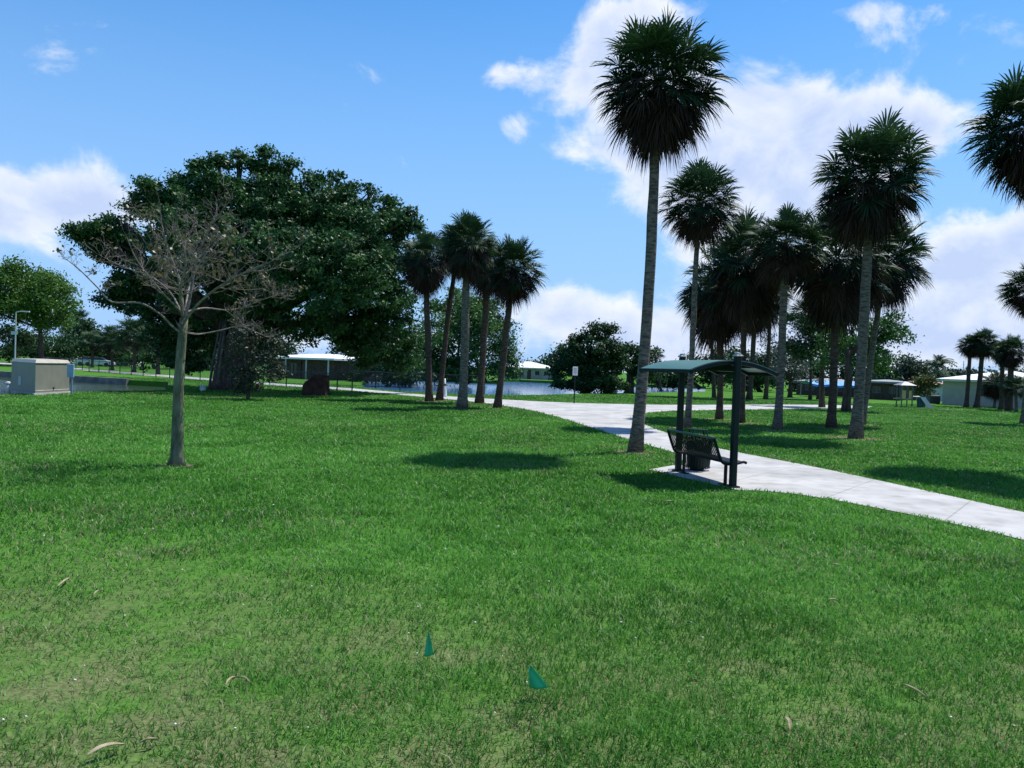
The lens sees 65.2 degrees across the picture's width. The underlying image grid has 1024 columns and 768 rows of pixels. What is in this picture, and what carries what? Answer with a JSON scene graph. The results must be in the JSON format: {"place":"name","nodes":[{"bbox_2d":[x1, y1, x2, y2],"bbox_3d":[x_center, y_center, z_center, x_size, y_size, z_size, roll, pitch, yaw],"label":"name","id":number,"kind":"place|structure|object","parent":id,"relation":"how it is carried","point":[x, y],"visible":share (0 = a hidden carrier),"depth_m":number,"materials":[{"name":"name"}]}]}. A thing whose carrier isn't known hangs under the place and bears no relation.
{"place":"outdoors","nodes":[
{"label":"outdoors","id":0,"kind":"place"},
{"bbox_2d":[0,377,166,394],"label":"canal water","id":1,"kind":"structure","parent":0,"point":[83,386],"depth_m":57.46,"materials":[{"name":"grey liquid"}]},
{"bbox_2d":[0,351,1023,767],"bbox_3d":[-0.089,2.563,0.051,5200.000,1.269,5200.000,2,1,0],"label":"lawn","id":2,"kind":"structure","parent":0,"point":[180,623],"depth_m":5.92,"materials":[{"name":"green plant"}]},
{"bbox_2d":[5,381,10,393],"bbox_3d":[-23.392,0.186,37.140,0.258,0.610,0.258,2,1,0],"label":"vent pipe","id":3,"kind":"object","parent":2,"relation":"on","point":[7,383],"visible":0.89,"depth_m":37.06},
{"bbox_2d":[11,311,29,357],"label":"lamp post","id":4,"kind":"object","parent":2,"relation":"on","point":[14,332],"visible":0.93,"depth_m":94.86,"materials":[{"name":"metal"}]},
{"bbox_2d":[0,323,60,357],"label":"understorey tree","id":5,"kind":"object","parent":2,"relation":"on","point":[24,338],"visible":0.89,"depth_m":111.46,"materials":[{"name":"green plant"}]},
{"bbox_2d":[10,358,70,394],"bbox_3d":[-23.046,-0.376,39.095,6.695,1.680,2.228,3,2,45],"label":"utility cabinet","id":6,"kind":"object","parent":2,"relation":"on","point":[38,376],"visible":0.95,"depth_m":37.57,"materials":[{"name":"metal"}]},
{"bbox_2d":[0,251,89,358],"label":"leafy tree","id":7,"kind":"object","parent":2,"relation":"on","point":[37,294],"visible":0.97,"depth_m":102.88,"materials":[{"name":"green plant"}]},
{"bbox_2d":[1,356,88,369],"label":"chain link fence","id":8,"kind":"object","parent":2,"relation":"on","point":[70,359],"visible":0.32,"depth_m":101.23,"materials":[{"name":"black metal"}]},
{"bbox_2d":[0,335,90,362],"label":"distant tree","id":9,"kind":"object","parent":2,"relation":"on","point":[63,346],"visible":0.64,"depth_m":127.39,"materials":[{"name":"green plant"}]},
{"bbox_2d":[0,318,108,363],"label":"distant tree","id":10,"kind":"object","parent":2,"relation":"on","point":[89,324],"visible":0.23,"depth_m":133.75,"materials":[{"name":"green plant"}]},
{"bbox_2d":[0,371,129,384],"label":"seawall","id":11,"kind":"object","parent":2,"relation":"on","point":[106,380],"visible":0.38,"depth_m":64.59,"materials":[{"name":"concrete"}]},
{"bbox_2d":[67,364,73,394],"bbox_3d":[-20.701,-0.178,37.517,0.280,1.510,0.193,2,1,-17],"label":"service pedestal","id":12,"kind":"object","parent":2,"relation":"on","point":[70,370],"visible":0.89,"depth_m":37.44,"materials":[{"name":"blue metal"}]},
{"bbox_2d":[58,308,94,337],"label":"sabal palm","id":13,"kind":"object","parent":2,"relation":"on","point":[81,314],"visible":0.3,"depth_m":357.52,"materials":[{"name":"green plant"}]},
{"bbox_2d":[75,357,102,365],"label":"parked car","id":14,"kind":"object","parent":2,"relation":"on","point":[84,358],"visible":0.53,"depth_m":123.91,"materials":[{"name":"white paint"}]},
{"bbox_2d":[78,330,106,367],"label":"sabal palm","id":15,"kind":"object","parent":2,"relation":"on","point":[89,338],"visible":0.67,"depth_m":112.52,"materials":[{"name":"green plant"}]},
{"bbox_2d":[83,357,115,366],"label":"parked car","id":16,"kind":"object","parent":2,"relation":"on","point":[97,359],"visible":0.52,"depth_m":124.26,"materials":[{"name":"white paint"}]},
{"bbox_2d":[87,742,124,754],"bbox_3d":[-2.009,1.798,3.960,0.169,0.028,0.036,1,2,-45],"label":"dry leaf","id":17,"kind":"object","parent":2,"relation":"on","point":[103,745],"visible":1,"depth_m":3.96,"materials":[{"name":"plant"}]},
{"bbox_2d":[89,324,131,370],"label":"sabal palm","id":18,"kind":"object","parent":2,"relation":"on","point":[108,344],"visible":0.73,"depth_m":96.46,"materials":[{"name":"green plant"}]},
{"bbox_2d":[90,338,155,365],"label":"distant tree","id":19,"kind":"object","parent":2,"relation":"on","point":[106,357],"visible":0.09,"depth_m":137.98,"materials":[{"name":"green plant"}]},
{"bbox_2d":[112,317,149,372],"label":"sabal palm","id":20,"kind":"object","parent":2,"relation":"on","point":[131,326],"visible":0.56,"depth_m":89.81,"materials":[{"name":"green plant"}]},
{"bbox_2d":[140,737,157,742],"bbox_3d":[-1.840,1.805,4.056,0.086,0.022,0.018,1,1,-27],"label":"dry leaf","id":21,"kind":"object","parent":2,"relation":"on","point":[149,738],"visible":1,"depth_m":4.06,"materials":[{"name":"plant"}]},
{"bbox_2d":[136,325,176,374],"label":"sabal palm","id":22,"kind":"object","parent":2,"relation":"on","point":[144,346],"visible":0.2,"depth_m":84.38,"materials":[{"name":"green plant"}]},
{"bbox_2d":[101,319,214,369],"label":"distant tree","id":23,"kind":"object","parent":2,"relation":"on","point":[118,354],"visible":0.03,"depth_m":128.29,"materials":[{"name":"green plant"}]},
{"bbox_2d":[118,343,216,370],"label":"distant tree","id":24,"kind":"object","parent":2,"relation":"on","point":[145,358],"visible":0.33,"depth_m":116.40,"materials":[{"name":"green plant"}]},
{"bbox_2d":[52,180,312,466],"bbox_3d":[-5.962,-1.106,14.595,4.220,5.388,3.986,2,1,-19],"label":"bare tree","id":25,"kind":"object","parent":2,"relation":"on","point":[176,458],"visible":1,"depth_m":14.47,"materials":[{"name":"brown plant"}]},
{"bbox_2d":[199,385,206,390],"bbox_3d":[-18.293,0.245,47.372,0.433,0.340,0.428,2,1,0],"label":"bucket","id":26,"kind":"object","parent":2,"relation":"on","point":[203,387],"visible":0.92,"depth_m":47.22,"materials":[{"name":"blue plastic"}]},
{"bbox_2d":[89,360,352,391],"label":"chain link fence","id":27,"kind":"object","parent":2,"relation":"on","point":[336,387],"visible":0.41,"depth_m":65.50,"materials":[{"name":"black metal"}]},
{"bbox_2d":[205,353,271,371],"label":"distant tree","id":28,"kind":"object","parent":2,"relation":"on","point":[250,364],"visible":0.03,"depth_m":124.73,"materials":[{"name":"green plant"}]},
{"bbox_2d":[54,143,431,390],"bbox_3d":[-16.482,-7.155,49.547,24.046,15.923,13.992,2,1,0],"label":"fig tree","id":29,"kind":"object","parent":2,"relation":"on","point":[352,244],"visible":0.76,"depth_m":48.74,"materials":[{"name":"green plant"}]},
{"bbox_2d":[215,315,292,399],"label":"young tree","id":30,"kind":"object","parent":2,"relation":"on","point":[243,371],"visible":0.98,"depth_m":38.77,"materials":[{"name":"green plant"}]},
{"bbox_2d":[261,335,306,364],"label":"distant tree","id":31,"kind":"object","parent":2,"relation":"on","point":[290,346],"visible":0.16,"depth_m":120.77,"materials":[{"name":"green plant"}]},
{"bbox_2d":[301,375,330,395],"bbox_3d":[-11.383,0.088,46.606,1.609,1.281,1.096,2,1,0],"label":"boulder","id":32,"kind":"object","parent":2,"relation":"on","point":[316,385],"visible":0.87,"depth_m":46.13,"materials":[{"name":"brown stone"}]},
{"bbox_2d":[265,354,380,381],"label":"porch house","id":33,"kind":"structure","parent":2,"relation":"on","point":[321,363],"depth_m":87.94,"materials":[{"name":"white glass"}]},
{"bbox_2d":[289,363,295,373],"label":"window","id":34,"kind":"structure","parent":33,"relation":"in","point":[292,367],"depth_m":90.15,"materials":[{"name":"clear glass"}]},
{"bbox_2d":[301,361,305,378],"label":"door","id":35,"kind":"structure","parent":33,"relation":"in","point":[303,362],"depth_m":89.01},
{"bbox_2d":[321,342,446,382],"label":"distant tree","id":36,"kind":"object","parent":2,"relation":"on","point":[331,351],"depth_m":105.36,"materials":[{"name":"green plant"}]},
{"bbox_2d":[343,363,437,387],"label":"distant tree","id":37,"kind":"object","parent":2,"relation":"on","point":[377,367],"visible":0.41,"depth_m":83.13,"materials":[{"name":"green plant"}]},
{"bbox_2d":[352,370,484,394],"bbox_3d":[-8.097,-0.184,63.828,13.604,1.450,1.109,3,1,32],"label":"chain link fence","id":38,"kind":"object","parent":2,"relation":"on","point":[400,379],"visible":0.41,"depth_m":63.39,"materials":[{"name":"black metal"}]},
{"bbox_2d":[392,227,452,401],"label":"sabal palm","id":39,"kind":"object","parent":2,"relation":"on","point":[426,276],"visible":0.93,"depth_m":43.50,"materials":[{"name":"green plant"}]},
{"bbox_2d":[424,631,433,656],"bbox_3d":[-0.563,1.792,5.399,0.067,0.264,0.024,2,1,7],"label":"marking flag","id":40,"kind":"object","parent":2,"relation":"on","point":[428,650],"visible":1,"depth_m":5.40,"materials":[{"name":"plastic"}]},
{"bbox_2d":[432,224,476,400],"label":"sabal palm","id":41,"kind":"object","parent":2,"relation":"on","point":[440,393],"visible":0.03,"depth_m":45.48,"materials":[{"name":"green plant"}]},
{"bbox_2d":[397,284,531,385],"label":"leafy tree","id":42,"kind":"object","parent":2,"relation":"on","point":[452,366],"visible":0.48,"depth_m":96.95,"materials":[{"name":"green plant"}]},
{"bbox_2d":[437,208,499,409],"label":"sabal palm","id":43,"kind":"object","parent":2,"relation":"on","point":[466,263],"visible":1,"depth_m":36.61,"materials":[{"name":"green plant"}]},
{"bbox_2d":[436,288,524,381],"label":"leafy tree","id":44,"kind":"object","parent":2,"relation":"on","point":[502,321],"visible":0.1,"depth_m":107.38,"materials":[{"name":"green plant"}]},
{"bbox_2d":[470,234,517,403],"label":"sabal palm","id":45,"kind":"object","parent":2,"relation":"on","point":[481,291],"visible":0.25,"depth_m":43.45,"materials":[{"name":"green plant"}]},
{"bbox_2d":[479,233,547,407],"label":"sabal palm","id":46,"kind":"object","parent":2,"relation":"on","point":[517,285],"visible":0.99,"depth_m":39.02,"materials":[{"name":"green plant"}]},
{"bbox_2d":[154,400,879,467],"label":"leaf litter","id":47,"kind":"object","parent":2,"relation":"on","point":[670,427],"visible":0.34,"depth_m":30.40,"materials":[{"name":"plant"}]},
{"bbox_2d":[505,361,552,379],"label":"lake house","id":48,"kind":"structure","parent":2,"relation":"on","point":[537,371],"depth_m":150.01,"materials":[{"name":"white paint"}]},
{"bbox_2d":[527,370,530,378],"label":"door","id":49,"kind":"structure","parent":48,"relation":"in","point":[529,371],"depth_m":150.08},
{"bbox_2d":[507,691,559,728],"bbox_3d":[0.128,1.863,4.586,0.313,0.108,0.376,2,1,0],"label":"twig tuft","id":50,"kind":"object","parent":2,"relation":"on","point":[529,707],"visible":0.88,"depth_m":4.61,"materials":[{"name":"green plant"}]},
{"bbox_2d":[529,665,548,688],"bbox_3d":[0.160,1.827,4.845,0.128,0.267,0.039,2,1,0],"label":"marking flag","id":51,"kind":"object","parent":2,"relation":"on","point":[536,681],"visible":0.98,"depth_m":4.83,"materials":[{"name":"plastic"}]},
{"bbox_2d":[520,343,562,365],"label":"distant tree","id":52,"kind":"object","parent":2,"relation":"on","point":[545,362],"visible":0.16,"depth_m":188.93,"materials":[{"name":"green plant"}]},
{"bbox_2d":[573,366,577,402],"bbox_3d":[3.759,0.097,47.986,0.300,2.350,0.100,2,1,0],"label":"sign post","id":53,"kind":"object","parent":2,"relation":"on","point":[575,370],"visible":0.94,"depth_m":47.93,"materials":[{"name":"white metal"}]},
{"bbox_2d":[543,318,635,393],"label":"domed tree","id":54,"kind":"object","parent":2,"relation":"on","point":[592,362],"visible":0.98,"depth_m":71.17,"materials":[{"name":"green plant"}]},
{"bbox_2d":[610,340,671,392],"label":"leafy tree","id":55,"kind":"object","parent":2,"relation":"on","point":[633,351],"visible":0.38,"depth_m":75.59,"materials":[{"name":"green plant"}]},
{"bbox_2d":[650,347,665,391],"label":"sabal palm","id":56,"kind":"object","parent":2,"relation":"on","point":[659,380],"visible":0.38,"depth_m":89.77,"materials":[{"name":"green plant"}]},
{"bbox_2d":[589,7,736,452],"bbox_3d":[3.564,-3.800,19.990,3.732,11.191,3.766,2,1,0],"label":"sabal palm","id":57,"kind":"object","parent":2,"relation":"on","point":[656,119],"visible":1,"depth_m":19.41,"materials":[{"name":"green plant"}]},
{"bbox_2d":[633,348,730,389],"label":"distant tree","id":58,"kind":"object","parent":2,"relation":"on","point":[704,380],"visible":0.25,"depth_m":117.74,"materials":[{"name":"green plant"}]},
{"bbox_2d":[680,275,716,397],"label":"sabal palm","id":59,"kind":"object","parent":2,"relation":"on","point":[713,382],"visible":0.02,"depth_m":69.59,"materials":[{"name":"green plant"}]},
{"bbox_2d":[651,353,748,389],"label":"distant tree","id":60,"kind":"object","parent":2,"relation":"on","point":[708,373],"visible":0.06,"depth_m":119.04,"materials":[{"name":"green plant"}]},
{"bbox_2d":[658,157,745,427],"bbox_3d":[6.819,-3.369,29.641,3.632,10.154,3.622,2,1,0],"label":"sabal palm","id":61,"kind":"object","parent":2,"relation":"on","point":[702,182],"visible":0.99,"depth_m":29.15,"materials":[{"name":"green plant"}]},
{"bbox_2d":[675,246,757,419],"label":"sabal palm","id":62,"kind":"object","parent":2,"relation":"on","point":[712,325],"visible":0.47,"depth_m":35.67,"materials":[{"name":"green plant"}]},
{"bbox_2d":[699,200,794,422],"bbox_3d":[9.839,-2.964,33.913,4.092,9.383,4.338,2,1,0],"label":"sabal palm","id":63,"kind":"object","parent":2,"relation":"on","point":[746,301],"visible":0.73,"depth_m":33.30,"materials":[{"name":"green plant"}]},
{"bbox_2d":[715,341,788,391],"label":"distant tree","id":64,"kind":"object","parent":2,"relation":"on","point":[758,381],"visible":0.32,"depth_m":104.18,"materials":[{"name":"green plant"}]},
{"bbox_2d":[735,274,790,399],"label":"sabal palm","id":65,"kind":"object","parent":2,"relation":"on","point":[749,395],"visible":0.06,"depth_m":67.10,"materials":[{"name":"green plant"}]},
{"bbox_2d":[763,288,794,399],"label":"sabal palm","id":66,"kind":"object","parent":2,"relation":"on","point":[766,388],"visible":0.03,"depth_m":70.48,"materials":[{"name":"brown plant"}]},
{"bbox_2d":[741,202,832,429],"bbox_3d":[10.202,-2.547,30.242,3.482,8.728,3.347,2,1,0],"label":"sabal palm","id":67,"kind":"object","parent":2,"relation":"on","point":[788,266],"visible":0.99,"depth_m":29.99,"materials":[{"name":"green plant"}]},
{"bbox_2d":[785,716,791,729],"bbox_3d":[1.566,1.915,4.528,0.022,0.022,0.170,2,1,8],"label":"dry leaf","id":68,"kind":"object","parent":2,"relation":"on","point":[789,722],"visible":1,"depth_m":4.51,"materials":[{"name":"plant"}]},
{"bbox_2d":[755,331,828,396],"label":"tree","id":69,"kind":"object","parent":2,"relation":"on","point":[791,365],"visible":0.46,"depth_m":81.83,"materials":[{"name":"green plant"}]},
{"bbox_2d":[787,293,817,399],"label":"sabal palm","id":70,"kind":"object","parent":2,"relation":"on","point":[810,370],"visible":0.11,"depth_m":75.72,"materials":[{"name":"green plant"}]},
{"bbox_2d":[757,353,855,391],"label":"distant tree","id":71,"kind":"object","parent":2,"relation":"on","point":[816,374],"visible":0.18,"depth_m":115.10,"materials":[{"name":"green plant"}]},
{"bbox_2d":[763,310,855,406],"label":"dark tree","id":72,"kind":"object","parent":2,"relation":"on","point":[799,347],"visible":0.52,"depth_m":55.77,"materials":[{"name":"green plant"}]},
{"bbox_2d":[793,378,854,396],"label":"dark house","id":73,"kind":"structure","parent":2,"relation":"on","point":[805,389],"depth_m":94.32,"materials":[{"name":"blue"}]},
{"bbox_2d":[800,380,854,395],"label":"blue canopy","id":74,"kind":"object","parent":2,"relation":"on","point":[840,384],"visible":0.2,"depth_m":86.90,"materials":[{"name":"fabric"}]},
{"bbox_2d":[787,204,908,427],"bbox_3d":[13.231,-2.860,32.750,4.665,9.452,4.899,2,1,0],"label":"sabal palm","id":75,"kind":"object","parent":2,"relation":"on","point":[832,294],"visible":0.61,"depth_m":32.03,"materials":[{"name":"green plant"}]},
{"bbox_2d":[807,306,924,411],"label":"leafy tree","id":76,"kind":"object","parent":2,"relation":"on","point":[848,349],"visible":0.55,"depth_m":50.02,"materials":[{"name":"green plant"}]},
{"bbox_2d":[840,353,893,380],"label":"distant tree","id":77,"kind":"object","parent":2,"relation":"on","point":[853,372],"visible":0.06,"depth_m":115.08,"materials":[{"name":"green plant"}]},
{"bbox_2d":[809,106,944,438],"bbox_3d":[11.975,-3.603,27.200,4.255,11.086,4.451,2,1,0],"label":"sabal palm","id":78,"kind":"object","parent":2,"relation":"on","point":[869,217],"visible":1,"depth_m":26.66,"materials":[{"name":"green plant"}]},
{"bbox_2d":[869,379,909,400],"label":"brown house","id":79,"kind":"structure","parent":2,"relation":"on","point":[885,389],"depth_m":84.85,"materials":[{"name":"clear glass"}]},
{"bbox_2d":[872,386,880,392],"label":"window","id":80,"kind":"structure","parent":79,"relation":"in","point":[876,389],"depth_m":85.26,"materials":[{"name":"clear glass"}]},
{"bbox_2d":[889,387,894,393],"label":"window","id":81,"kind":"structure","parent":79,"relation":"in","point":[891,389],"depth_m":84.48,"materials":[{"name":"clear glass"}]},
{"bbox_2d":[844,208,938,424],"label":"sabal palm","id":82,"kind":"object","parent":2,"relation":"on","point":[903,259],"visible":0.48,"depth_m":34.86,"materials":[{"name":"green plant"}]},
{"bbox_2d":[865,350,941,380],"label":"distant tree","id":83,"kind":"object","parent":2,"relation":"on","point":[905,370],"visible":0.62,"depth_m":91.09,"materials":[{"name":"green plant"}]},
{"bbox_2d":[893,381,932,407],"bbox_3d":[31.270,0.827,62.742,2.505,2.020,2.244,2,1,0],"label":"play structure","id":84,"kind":"object","parent":2,"relation":"on","point":[922,401],"visible":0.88,"depth_m":62.75,"materials":[{"name":"grey plastic"}]},
{"bbox_2d":[902,683,926,697],"bbox_3d":[2.551,1.938,5.072,0.020,0.022,0.221,2,1,-15],"label":"dry leaf","id":85,"kind":"object","parent":2,"relation":"on","point":[919,691],"visible":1,"depth_m":5.06,"materials":[{"name":"plant"}]},
{"bbox_2d":[900,379,942,400],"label":"pale house","id":86,"kind":"structure","parent":2,"relation":"on","point":[939,390],"depth_m":88.01,"materials":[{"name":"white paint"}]},
{"bbox_2d":[906,371,941,397],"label":"shrub","id":87,"kind":"object","parent":2,"relation":"on","point":[923,387],"visible":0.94,"depth_m":71.72,"materials":[{"name":"green plant"}]},
{"bbox_2d":[922,354,957,377],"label":"coconut palm","id":88,"kind":"object","parent":2,"relation":"on","point":[940,360],"visible":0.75,"depth_m":109.30,"materials":[{"name":"green plant"}]},
{"bbox_2d":[953,334,982,406],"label":"sabal palm","id":89,"kind":"object","parent":2,"relation":"on","point":[967,352],"visible":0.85,"depth_m":67.50,"materials":[{"name":"green plant"}]},
{"bbox_2d":[923,363,1023,382],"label":"distant tree","id":90,"kind":"object","parent":2,"relation":"on","point":[958,372],"visible":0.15,"depth_m":148.98,"materials":[{"name":"green plant"}]},
{"bbox_2d":[936,371,1023,407],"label":"white roofed house","id":91,"kind":"structure","parent":2,"relation":"on","point":[954,389],"depth_m":74.12,"materials":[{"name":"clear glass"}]},
{"bbox_2d":[968,328,999,407],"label":"sabal palm","id":92,"kind":"object","parent":2,"relation":"on","point":[983,351],"visible":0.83,"depth_m":67.00,"materials":[{"name":"green plant"}]},
{"bbox_2d":[954,61,1023,209],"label":"sabal palm","id":93,"kind":"object","parent":2,"relation":"on","point":[1006,158],"visible":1,"depth_m":19.46,"materials":[{"name":"green plant"}]},
{"bbox_2d":[976,369,1007,407],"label":"shrub","id":94,"kind":"object","parent":2,"relation":"on","point":[992,391],"visible":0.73,"depth_m":68.86,"materials":[{"name":"green plant"}]},
{"bbox_2d":[989,341,1016,409],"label":"sabal palm","id":95,"kind":"object","parent":2,"relation":"on","point":[1001,397],"visible":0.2,"depth_m":64.06,"materials":[{"name":"green plant"}]},
{"bbox_2d":[992,333,1023,410],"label":"sabal palm","id":96,"kind":"object","parent":2,"relation":"on","point":[1009,358],"visible":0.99,"depth_m":62.12,"materials":[{"name":"green plant"}]},
{"bbox_2d":[994,261,1023,423],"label":"sabal palm","id":97,"kind":"object","parent":2,"relation":"on","point":[1015,292],"visible":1,"depth_m":42.02,"materials":[{"name":"green plant"}]},
{"bbox_2d":[997,375,1023,411],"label":"sabal palm","id":98,"kind":"object","parent":2,"relation":"on","point":[1016,381],"visible":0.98,"depth_m":60.51,"materials":[{"name":"green plant"}]},
{"bbox_2d":[0,362,1023,539],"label":"path","id":99,"kind":"structure","parent":0,"point":[764,473],"depth_m":15.77,"materials":[{"name":"concrete"}]},
{"bbox_2d":[444,378,446,396],"bbox_3d":[-4.300,0.240,51.010,0.397,1.180,0.397,2,1,0],"label":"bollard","id":100,"kind":"object","parent":99,"relation":"on","point":[445,392],"visible":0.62,"depth_m":50.92,"materials":[{"name":"white plastic"}]},
{"bbox_2d":[683,428,712,470],"bbox_3d":[3.860,1.355,16.660,0.713,0.865,0.713,2,1,0],"label":"litter bin","id":101,"kind":"object","parent":99,"relation":"on","point":[694,463],"visible":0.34,"depth_m":16.47,"materials":[{"name":"black metal"}]},
{"bbox_2d":[667,429,746,485],"bbox_3d":[3.672,1.371,15.262,0.699,0.877,1.920,2,1,-15],"label":"bench","id":102,"kind":"object","parent":99,"relation":"on","point":[696,451],"visible":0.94,"depth_m":15.07,"materials":[{"name":"black metal"}]},
{"bbox_2d":[639,352,778,487],"bbox_3d":[3.695,0.605,15.274,1.781,2.402,2.344,2,1,-15],"label":"park shelter","id":103,"kind":"object","parent":99,"relation":"on","point":[737,367],"visible":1,"depth_m":14.44,"materials":[{"name":"green paint"}]},
{"bbox_2d":[0,0,1023,382],"label":"sky","id":104,"kind":"structure","parent":0,"point":[446,107],"materials":[{"name":"blue"}]},
{"bbox_2d":[363,381,704,394],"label":"lake water","id":105,"kind":"structure","parent":0,"point":[521,388],"depth_m":90.83,"materials":[{"name":"blue liquid"}]},
{"bbox_2d":[926,394,939,403],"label":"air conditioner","id":106,"kind":"object","parent":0,"point":[934,399],"visible":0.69,"depth_m":76.55,"materials":[{"name":"metal"}]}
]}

